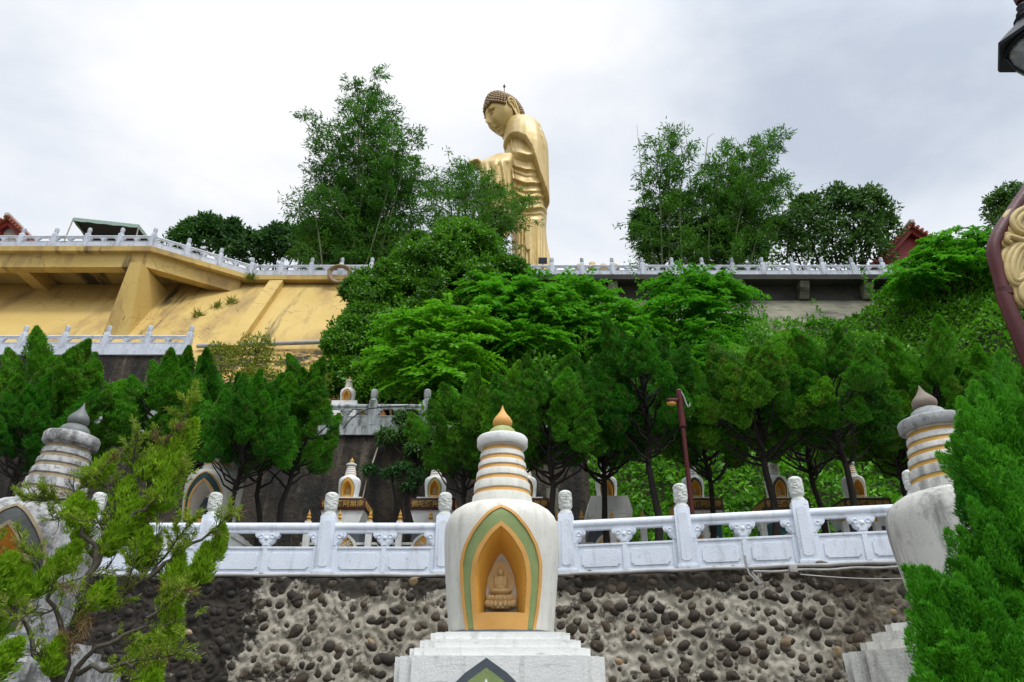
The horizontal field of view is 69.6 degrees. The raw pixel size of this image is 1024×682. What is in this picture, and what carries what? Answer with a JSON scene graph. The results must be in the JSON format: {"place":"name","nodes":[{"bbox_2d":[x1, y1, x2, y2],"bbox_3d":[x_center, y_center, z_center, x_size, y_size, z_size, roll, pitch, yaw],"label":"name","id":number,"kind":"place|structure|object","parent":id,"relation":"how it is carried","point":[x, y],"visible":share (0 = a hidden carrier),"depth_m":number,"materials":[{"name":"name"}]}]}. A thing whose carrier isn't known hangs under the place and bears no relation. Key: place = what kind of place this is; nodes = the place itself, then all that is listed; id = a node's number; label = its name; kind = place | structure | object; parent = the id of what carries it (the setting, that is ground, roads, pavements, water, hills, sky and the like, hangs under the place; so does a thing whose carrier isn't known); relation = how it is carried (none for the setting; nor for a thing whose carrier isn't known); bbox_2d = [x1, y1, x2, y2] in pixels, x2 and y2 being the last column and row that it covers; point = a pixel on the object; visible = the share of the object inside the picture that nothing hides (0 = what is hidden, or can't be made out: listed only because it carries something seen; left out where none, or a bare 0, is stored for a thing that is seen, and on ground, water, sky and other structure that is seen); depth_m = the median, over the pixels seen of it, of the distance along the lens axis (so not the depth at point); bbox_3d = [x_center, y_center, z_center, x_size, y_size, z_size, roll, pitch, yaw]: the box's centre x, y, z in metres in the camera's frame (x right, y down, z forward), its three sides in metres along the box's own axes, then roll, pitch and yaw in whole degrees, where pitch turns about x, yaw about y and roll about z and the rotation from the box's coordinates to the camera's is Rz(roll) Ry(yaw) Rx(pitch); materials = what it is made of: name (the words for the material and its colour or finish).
{"place":"outdoors","nodes":[
{"label":"outdoors","id":0,"kind":"place"},
{"bbox_2d":[0,212,34,240],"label":"temple hall","id":1,"kind":"structure","parent":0,"point":[10,224],"depth_m":56.19,"materials":[{"name":"tile"}]},
{"bbox_2d":[133,426,547,435],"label":"terrace","id":2,"kind":"structure","parent":0,"point":[357,430],"depth_m":21.77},
{"bbox_2d":[0,355,179,415],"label":"rock wall","id":3,"kind":"structure","parent":2,"relation":"on","point":[117,367],"depth_m":32.80,"materials":[{"name":"grey stone"}]},
{"bbox_2d":[0,349,195,360],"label":"ledge","id":4,"kind":"object","parent":3,"relation":"on","point":[125,351],"depth_m":33.06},
{"bbox_2d":[0,325,194,348],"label":"balustrade","id":5,"kind":"object","parent":4,"relation":"on","point":[107,338],"visible":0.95,"depth_m":33.50,"materials":[{"name":"white stone"}]},
{"bbox_2d":[1,389,430,425],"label":"balustrade","id":6,"kind":"object","parent":2,"relation":"on","point":[372,417],"visible":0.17,"depth_m":22.36,"materials":[{"name":"white stone"}]},
{"bbox_2d":[0,246,446,415],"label":"yellow wall","id":7,"kind":"structure","parent":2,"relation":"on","point":[98,290],"depth_m":39.27,"materials":[{"name":"paint"}]},
{"bbox_2d":[0,228,157,246],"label":"balustrade","id":8,"kind":"object","parent":7,"relation":"on","point":[87,238],"visible":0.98,"depth_m":39.67,"materials":[{"name":"white stone"}]},
{"bbox_2d":[64,217,148,240],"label":"canopy tent","id":9,"kind":"object","parent":7,"relation":"on","point":[98,227],"visible":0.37,"depth_m":42.78,"materials":[{"name":"plastic"}]},
{"bbox_2d":[190,307,209,317],"bbox_3d":[-16.311,-1.379,38.490,0.815,0.977,1.001,-15,-30,28],"label":"weed","id":10,"kind":"object","parent":7,"relation":"attached to","point":[197,313],"visible":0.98,"depth_m":38.39,"materials":[{"name":"green plant"}]},
{"bbox_2d":[154,236,254,274],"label":"balustrade","id":11,"kind":"object","parent":7,"relation":"on","point":[188,249],"visible":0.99,"depth_m":40.99,"materials":[{"name":"white stone"}]},
{"bbox_2d":[209,298,227,308],"bbox_3d":[-15.775,-1.968,39.361,1.005,0.853,0.774,0,-27,0],"label":"weed","id":12,"kind":"object","parent":7,"relation":"attached to","point":[217,304],"visible":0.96,"depth_m":39.30,"materials":[{"name":"green plant"}]},
{"bbox_2d":[224,293,240,304],"bbox_3d":[-15.146,-2.164,39.884,0.969,0.967,1.000,-16,-31,28],"label":"weed","id":13,"kind":"object","parent":7,"relation":"attached to","point":[231,300],"visible":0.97,"depth_m":39.76,"materials":[{"name":"green plant"}]},
{"bbox_2d":[243,269,258,286],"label":"weed","id":14,"kind":"object","parent":7,"relation":"attached to","point":[249,277],"visible":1,"depth_m":41.62,"materials":[{"name":"green plant"}]},
{"bbox_2d":[196,340,319,347],"bbox_3d":[-11.785,0.137,35.127,6.448,0.459,0.220,0,-27,0],"label":"drain pipe","id":15,"kind":"object","parent":7,"relation":"attached to","point":[301,342],"visible":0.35,"depth_m":35.06,"materials":[{"name":"plastic"}]},
{"bbox_2d":[327,264,351,282],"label":"rope","id":16,"kind":"object","parent":7,"relation":"hanging from","point":[332,268],"visible":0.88,"depth_m":41.77,"materials":[{"name":"beige fabric"}]},
{"bbox_2d":[253,257,553,274],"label":"balustrade","id":17,"kind":"object","parent":7,"relation":"on","point":[281,267],"visible":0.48,"depth_m":42.31,"materials":[{"name":"white stone"}]},
{"bbox_2d":[207,327,334,393],"bbox_3d":[-8.657,1.827,25.670,4.948,5.320,2.219,0,-27,0],"label":"shrub","id":18,"kind":"object","parent":2,"relation":"on","point":[252,369],"visible":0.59,"depth_m":26.37,"materials":[{"name":"green plant"}]},
{"bbox_2d":[331,377,361,415],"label":"stupa","id":19,"kind":"object","parent":2,"relation":"on","point":[347,394],"visible":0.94,"depth_m":24.60,"materials":[{"name":"stone"}]},
{"bbox_2d":[343,405,409,427],"bbox_3d":[-4.049,2.278,22.064,1.909,0.779,0.160,2,-27,-4],"label":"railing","id":20,"kind":"object","parent":2,"relation":"on","point":[374,408],"visible":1,"depth_m":22.19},
{"bbox_2d":[318,214,537,415],"bbox_3d":[-3.225,-0.173,30.061,8.814,13.693,4.936,0,-27,0],"label":"broadleaf tree","id":21,"kind":"object","parent":2,"relation":"on","point":[417,268],"visible":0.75,"depth_m":30.34,"materials":[{"name":"green plant"}]},
{"bbox_2d":[91,564,896,577],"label":"terrace","id":22,"kind":"structure","parent":0,"point":[558,576],"depth_m":11.29,"materials":[{"name":"concrete"}]},
{"bbox_2d":[0,371,98,496],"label":"juniper tree","id":23,"kind":"object","parent":22,"relation":"on","point":[32,413],"visible":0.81,"depth_m":13.47,"materials":[{"name":"green plant"}]},
{"bbox_2d":[0,325,128,472],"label":"juniper tree","id":24,"kind":"object","parent":22,"relation":"on","point":[75,369],"visible":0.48,"depth_m":14.78,"materials":[{"name":"green plant"}]},
{"bbox_2d":[96,344,206,500],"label":"juniper tree","id":25,"kind":"object","parent":22,"relation":"on","point":[166,381],"visible":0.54,"depth_m":15.25,"materials":[{"name":"green plant"}]},
{"bbox_2d":[148,347,236,522],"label":"juniper tree","id":26,"kind":"object","parent":22,"relation":"on","point":[205,366],"visible":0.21,"depth_m":16.93,"materials":[{"name":"green plant"}]},
{"bbox_2d":[163,458,252,546],"bbox_3d":[-5.963,3.286,14.578,1.494,3.522,1.494,0,-27,0],"label":"stupa","id":27,"kind":"object","parent":22,"relation":"on","point":[202,485],"visible":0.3,"depth_m":14.30,"materials":[{"name":"white stone"}]},
{"bbox_2d":[193,368,301,544],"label":"juniper tree","id":28,"kind":"object","parent":22,"relation":"on","point":[243,414],"visible":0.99,"depth_m":13.89,"materials":[{"name":"green plant"}]},
{"bbox_2d":[213,352,342,546],"bbox_3d":[-4.917,2.736,15.080,2.576,5.300,2.022,1,-27,-2],"label":"juniper tree","id":29,"kind":"object","parent":22,"relation":"on","point":[304,389],"visible":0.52,"depth_m":15.18,"materials":[{"name":"green plant"}]},
{"bbox_2d":[0,436,589,546],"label":"rock wall","id":30,"kind":"structure","parent":22,"relation":"on","point":[306,494],"depth_m":20.90,"materials":[{"name":"grey stone"}]},
{"bbox_2d":[362,448,377,497],"bbox_3d":[-4.000,3.823,20.629,0.065,1.841,0.448,-24,-35,39],"label":"bamboo stick","id":31,"kind":"object","parent":30,"relation":"attached to","point":[366,480],"visible":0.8,"depth_m":20.51,"materials":[{"name":"beige wood"}]},
{"bbox_2d":[373,406,435,471],"bbox_3d":[-2.529,2.804,21.381,3.062,2.106,1.276,0,-27,0],"label":"shrub","id":32,"kind":"object","parent":30,"relation":"attached to","point":[413,450],"visible":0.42,"depth_m":21.20,"materials":[{"name":"green plant"}]},
{"bbox_2d":[300,458,379,546],"bbox_3d":[-4.048,4.649,17.681,1.780,3.915,1.310,0,-27,0],"label":"stupa","id":33,"kind":"object","parent":22,"relation":"on","point":[353,507],"visible":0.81,"depth_m":17.56,"materials":[{"name":"white marble"},{"name":"gold"}]},
{"bbox_2d":[356,456,428,546],"bbox_3d":[-3.291,5.408,19.556,2.106,4.815,0.842,0,-27,0],"label":"shrub","id":34,"kind":"object","parent":22,"relation":"on","point":[415,480],"visible":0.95,"depth_m":20.29,"materials":[{"name":"green plant"}]},
{"bbox_2d":[392,466,457,546],"bbox_3d":[-1.906,4.649,17.681,1.780,3.915,1.310,0,-27,0],"label":"stupa","id":35,"kind":"object","parent":22,"relation":"on","point":[425,509],"visible":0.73,"depth_m":17.55,"materials":[{"name":"white marble"},{"name":"gold"}]},
{"bbox_2d":[402,368,489,505],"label":"juniper tree","id":36,"kind":"object","parent":22,"relation":"on","point":[438,454],"visible":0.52,"depth_m":16.63,"materials":[{"name":"green plant"}]},
{"bbox_2d":[446,359,562,473],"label":"juniper tree","id":37,"kind":"object","parent":22,"relation":"on","point":[483,423],"visible":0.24,"depth_m":16.09,"materials":[{"name":"green plant"}]},
{"bbox_2d":[527,469,557,520],"bbox_3d":[0.346,4.649,17.681,1.780,3.915,1.310,0,-27,0],"label":"stupa","id":38,"kind":"object","parent":22,"relation":"on","point":[541,501],"visible":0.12,"depth_m":17.80,"materials":[{"name":"white stone"}]},
{"bbox_2d":[486,353,614,519],"bbox_3d":[0.853,2.849,15.385,3.173,5.418,2.775,8,-28,-15],"label":"juniper tree","id":39,"kind":"object","parent":22,"relation":"on","point":[559,389],"visible":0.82,"depth_m":15.26,"materials":[{"name":"green plant"}]},
{"bbox_2d":[546,488,558,515],"bbox_3d":[1.105,5.709,19.482,0.320,3.600,0.340,0,-27,0],"label":"concrete post","id":40,"kind":"object","parent":22,"relation":"on","point":[556,499],"visible":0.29,"depth_m":20.02,"materials":[{"name":"grey concrete"}]},
{"bbox_2d":[553,352,661,542],"bbox_3d":[2.155,3.138,16.614,2.743,6.030,2.657,-4,-27,7],"label":"juniper tree","id":41,"kind":"object","parent":22,"relation":"on","point":[610,458],"visible":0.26,"depth_m":16.55,"materials":[{"name":"green plant"}]},
{"bbox_2d":[579,465,647,543],"bbox_3d":[2.347,4.671,17.648,1.780,3.847,1.270,0,-27,0],"label":"stupa","id":42,"kind":"object","parent":22,"relation":"on","point":[619,506],"visible":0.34,"depth_m":17.58,"materials":[{"name":"white stone"}]},
{"bbox_2d":[584,313,710,540],"bbox_3d":[2.935,2.454,15.594,2.829,6.339,2.937,2,-27,-5],"label":"juniper tree","id":43,"kind":"object","parent":22,"relation":"on","point":[643,357],"visible":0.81,"depth_m":15.55,"materials":[{"name":"green plant"}]},
{"bbox_2d":[666,389,697,538],"bbox_3d":[3.151,2.558,13.265,0.441,3.643,0.140,0,-27,0],"label":"street lamp","id":44,"kind":"object","parent":22,"relation":"on","point":[678,400],"visible":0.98,"depth_m":13.66,"materials":[{"name":"red metal"}]},
{"bbox_2d":[649,356,753,537],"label":"juniper tree","id":45,"kind":"object","parent":22,"relation":"on","point":[694,453],"visible":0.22,"depth_m":17.07,"materials":[{"name":"green plant"}]},
{"bbox_2d":[669,467,738,539],"bbox_3d":[4.505,4.649,17.681,1.780,3.915,1.310,0,-27,0],"label":"stupa","id":46,"kind":"object","parent":22,"relation":"on","point":[701,503],"visible":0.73,"depth_m":17.59,"materials":[{"name":"white stone"}]},
{"bbox_2d":[686,333,839,535],"bbox_3d":[5.307,2.418,15.048,2.990,5.900,3.086,12,-29,-22],"label":"juniper tree","id":47,"kind":"object","parent":22,"relation":"on","point":[742,387],"visible":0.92,"depth_m":15.06,"materials":[{"name":"green plant"}]},
{"bbox_2d":[751,463,830,535],"bbox_3d":[6.510,4.605,17.480,1.780,3.915,1.310,0,-27,0],"label":"stupa","id":48,"kind":"object","parent":22,"relation":"on","point":[779,483],"visible":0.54,"depth_m":17.59,"materials":[{"name":"white stone"}]},
{"bbox_2d":[747,335,847,532],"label":"juniper tree","id":49,"kind":"object","parent":22,"relation":"on","point":[812,455],"visible":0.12,"depth_m":17.46,"materials":[{"name":"green plant"}]},
{"bbox_2d":[760,325,906,531],"bbox_3d":[6.621,2.368,14.778,2.674,5.719,2.776,-19,-32,33],"label":"juniper tree","id":50,"kind":"object","parent":22,"relation":"on","point":[842,356],"visible":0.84,"depth_m":14.85,"materials":[{"name":"green plant"}]},
{"bbox_2d":[828,460,891,532],"bbox_3d":[8.222,4.518,17.076,1.780,3.915,1.310,0,-27,0],"label":"stupa","id":51,"kind":"object","parent":22,"relation":"on","point":[843,525],"visible":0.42,"depth_m":17.05,"materials":[{"name":"white plaster"},{"name":"grey stone"},{"name":"gold"}]},
{"bbox_2d":[830,345,914,496],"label":"juniper tree","id":52,"kind":"object","parent":22,"relation":"on","point":[890,461],"visible":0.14,"depth_m":16.06,"materials":[{"name":"green plant"}]},
{"bbox_2d":[850,314,992,454],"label":"juniper tree","id":53,"kind":"object","parent":22,"relation":"on","point":[937,361],"visible":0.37,"depth_m":15.03,"materials":[{"name":"green plant"}]},
{"bbox_2d":[937,342,1023,408],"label":"juniper tree","id":54,"kind":"object","parent":22,"relation":"on","point":[980,358],"visible":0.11,"depth_m":15.89,"materials":[{"name":"green plant"}]},
{"bbox_2d":[0,0,1023,269],"label":"sky","id":55,"kind":"structure","parent":0,"point":[150,114],"materials":[{"name":"white"}]},
{"bbox_2d":[409,273,1023,541],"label":"hillside","id":56,"kind":"structure","parent":0,"point":[660,483],"depth_m":25.23,"materials":[{"name":"green plant"}]},
{"bbox_2d":[349,292,520,411],"bbox_3d":[-2.647,0.474,25.232,5.917,5.009,4.727,0,-27,0],"label":"feathery tree","id":57,"kind":"object","parent":56,"relation":"on","point":[436,343],"visible":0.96,"depth_m":24.95,"materials":[{"name":"green plant"}]},
{"bbox_2d":[448,266,597,372],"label":"feathery tree","id":58,"kind":"object","parent":56,"relation":"on","point":[520,309],"visible":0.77,"depth_m":27.37,"materials":[{"name":"green plant"}]},
{"bbox_2d":[541,266,684,366],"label":"feathery tree","id":59,"kind":"object","parent":56,"relation":"on","point":[609,299],"visible":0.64,"depth_m":28.27,"materials":[{"name":"green plant"}]},
{"bbox_2d":[620,260,771,387],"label":"feathery tree","id":60,"kind":"object","parent":56,"relation":"on","point":[699,294],"visible":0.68,"depth_m":28.88,"materials":[{"name":"green plant"}]},
{"bbox_2d":[414,247,1023,541],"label":"hillside vines","id":61,"kind":"object","parent":56,"relation":"on","point":[860,332],"visible":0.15,"depth_m":32.26,"materials":[{"name":"green plant"}]},
{"bbox_2d":[870,225,1023,307],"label":"feathery tree","id":62,"kind":"object","parent":56,"relation":"on","point":[932,266],"visible":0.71,"depth_m":36.53,"materials":[{"name":"green plant"}]},
{"bbox_2d":[870,219,932,269],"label":"temple hall","id":63,"kind":"structure","parent":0,"point":[905,244],"depth_m":52.10,"materials":[{"name":"tile"}]},
{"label":"plateau","id":64,"kind":"structure","parent":0,"visible":0},
{"bbox_2d":[159,209,271,265],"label":"broadleaf tree","id":65,"kind":"object","parent":64,"relation":"on","point":[216,233],"visible":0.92,"depth_m":52.46,"materials":[{"name":"green plant"}]},
{"bbox_2d":[229,219,318,269],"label":"broadleaf tree","id":66,"kind":"object","parent":64,"relation":"on","point":[279,249],"visible":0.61,"depth_m":53.41,"materials":[{"name":"green plant"}]},
{"bbox_2d":[275,63,448,269],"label":"bamboo","id":67,"kind":"object","parent":64,"relation":"on","point":[356,228],"visible":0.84,"depth_m":47.56,"materials":[{"name":"green plant"}]},
{"bbox_2d":[410,146,544,255],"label":"bamboo","id":68,"kind":"object","parent":64,"relation":"on","point":[484,191],"visible":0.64,"depth_m":46.29,"materials":[{"name":"green plant"}]},
{"bbox_2d":[467,84,549,269],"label":"statue","id":69,"kind":"object","parent":64,"relation":"on","point":[522,160],"visible":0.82,"depth_m":58.87,"materials":[{"name":"gold metal"}]},
{"bbox_2d":[538,257,546,269],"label":"floodlight","id":70,"kind":"object","parent":64,"relation":"on","point":[542,260],"visible":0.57,"depth_m":44.43,"materials":[{"name":"grey metal"}]},
{"bbox_2d":[613,116,802,269],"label":"bamboo","id":71,"kind":"object","parent":64,"relation":"on","point":[725,234],"visible":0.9,"depth_m":46.34,"materials":[{"name":"green plant"}]},
{"bbox_2d":[530,274,894,333],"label":"concrete edge","id":72,"kind":"object","parent":64,"relation":"attached to","point":[838,296],"visible":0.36,"depth_m":41.84,"materials":[{"name":"grey concrete"}]},
{"bbox_2d":[554,257,909,273],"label":"balustrade","id":73,"kind":"object","parent":72,"relation":"on","point":[792,267],"visible":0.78,"depth_m":42.32,"materials":[{"name":"white stone"}]},
{"bbox_2d":[624,260,883,323],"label":"creeper strands","id":74,"kind":"object","parent":72,"relation":"hanging from","point":[811,302],"visible":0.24,"depth_m":39.84,"materials":[{"name":"green plant"}]},
{"bbox_2d":[762,180,909,269],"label":"broadleaf tree","id":75,"kind":"object","parent":64,"relation":"on","point":[874,217],"visible":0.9,"depth_m":51.39,"materials":[{"name":"green plant"}]},
{"bbox_2d":[978,179,1023,231],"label":"broadleaf tree","id":76,"kind":"object","parent":64,"relation":"on","point":[997,202],"visible":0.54,"depth_m":53.93,"materials":[{"name":"green plant"}]},
{"bbox_3d":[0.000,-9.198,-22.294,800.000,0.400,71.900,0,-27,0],"label":"ground","id":77,"kind":"structure","parent":0,"visible":0},
{"bbox_2d":[0,403,120,681],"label":"stupa","id":78,"kind":"object","parent":77,"relation":"on","point":[73,443],"visible":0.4,"depth_m":7.45,"materials":[{"name":"white stone"}]},
{"bbox_2d":[0,378,246,681],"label":"juniper tree","id":79,"kind":"object","parent":77,"relation":"on","point":[21,584],"visible":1,"depth_m":4.54,"materials":[{"name":"green plant"}]},
{"bbox_2d":[71,560,912,681],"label":"rubble wall","id":80,"kind":"structure","parent":77,"relation":"on","point":[725,626],"depth_m":10.48,"materials":[{"name":"grey stone"}]},
{"bbox_2d":[93,573,444,576],"bbox_3d":[-4.837,3.510,11.037,7.712,0.056,0.054,0,-27,0],"label":"conduit pipe","id":81,"kind":"object","parent":80,"relation":"attached to","point":[326,575],"visible":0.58,"depth_m":11.02,"materials":[{"name":"plastic"}]},
{"bbox_2d":[92,470,910,573],"bbox_3d":[-0.551,2.846,11.230,16.172,1.300,1.099,-3,-27,5],"label":"balustrade","id":82,"kind":"object","parent":80,"relation":"on","point":[801,521],"visible":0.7,"depth_m":11.19,"materials":[{"name":"white stone"}]},
{"bbox_2d":[558,560,895,575],"bbox_3d":[3.982,3.142,10.294,6.770,0.064,0.072,-6,-27,11],"label":"conduit pipe","id":83,"kind":"object","parent":80,"relation":"attached to","point":[731,568],"visible":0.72,"depth_m":10.45,"materials":[{"name":"plastic"}]},
{"bbox_2d":[744,555,747,566],"bbox_3d":[3.321,3.126,10.452,0.041,0.160,0.041,-11,-29,20],"label":"pipe stub","id":84,"kind":"object","parent":83,"relation":"attached to","point":[745,560],"visible":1,"depth_m":10.44,"materials":[{"name":"plastic"}]},
{"bbox_2d":[788,565,797,572],"bbox_3d":[3.917,3.178,10.264,0.110,0.100,0.080,0,-27,0],"label":"junction box","id":85,"kind":"object","parent":83,"relation":"attached to","point":[793,568],"visible":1,"depth_m":10.23,"materials":[{"name":"plastic"}]},
{"bbox_2d":[746,565,897,584],"bbox_3d":[5.295,3.118,9.963,4.073,0.233,0.054,-6,-27,11],"label":"thin conduit","id":86,"kind":"object","parent":80,"relation":"attached to","point":[756,579],"visible":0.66,"depth_m":10.20,"materials":[{"name":"plastic"}]},
{"bbox_2d":[800,574,901,579],"bbox_3d":[5.198,3.155,9.930,2.478,0.116,0.018,-6,-27,11],"label":"loose wire","id":87,"kind":"object","parent":80,"relation":"attached to","point":[852,578],"visible":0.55,"depth_m":10.02,"materials":[{"name":"plastic"}]},
{"bbox_2d":[394,405,605,681],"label":"stupa","id":88,"kind":"object","parent":77,"relation":"on","point":[501,546],"visible":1,"depth_m":7.28,"materials":[{"name":"white stone"}]},
{"bbox_2d":[842,385,970,681],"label":"stupa","id":89,"kind":"object","parent":77,"relation":"on","point":[920,516],"visible":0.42,"depth_m":7.08,"materials":[{"name":"white stone"}]},
{"bbox_2d":[898,349,1023,681],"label":"juniper tree","id":90,"kind":"object","parent":77,"relation":"on","point":[967,618],"visible":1,"depth_m":4.06,"materials":[{"name":"green plant"}]},
{"bbox_2d":[986,0,1023,369],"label":"lamp post","id":91,"kind":"object","parent":77,"relation":"on","point":[1005,251],"visible":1,"depth_m":3.55,"materials":[{"name":"gold metal"}]}
]}

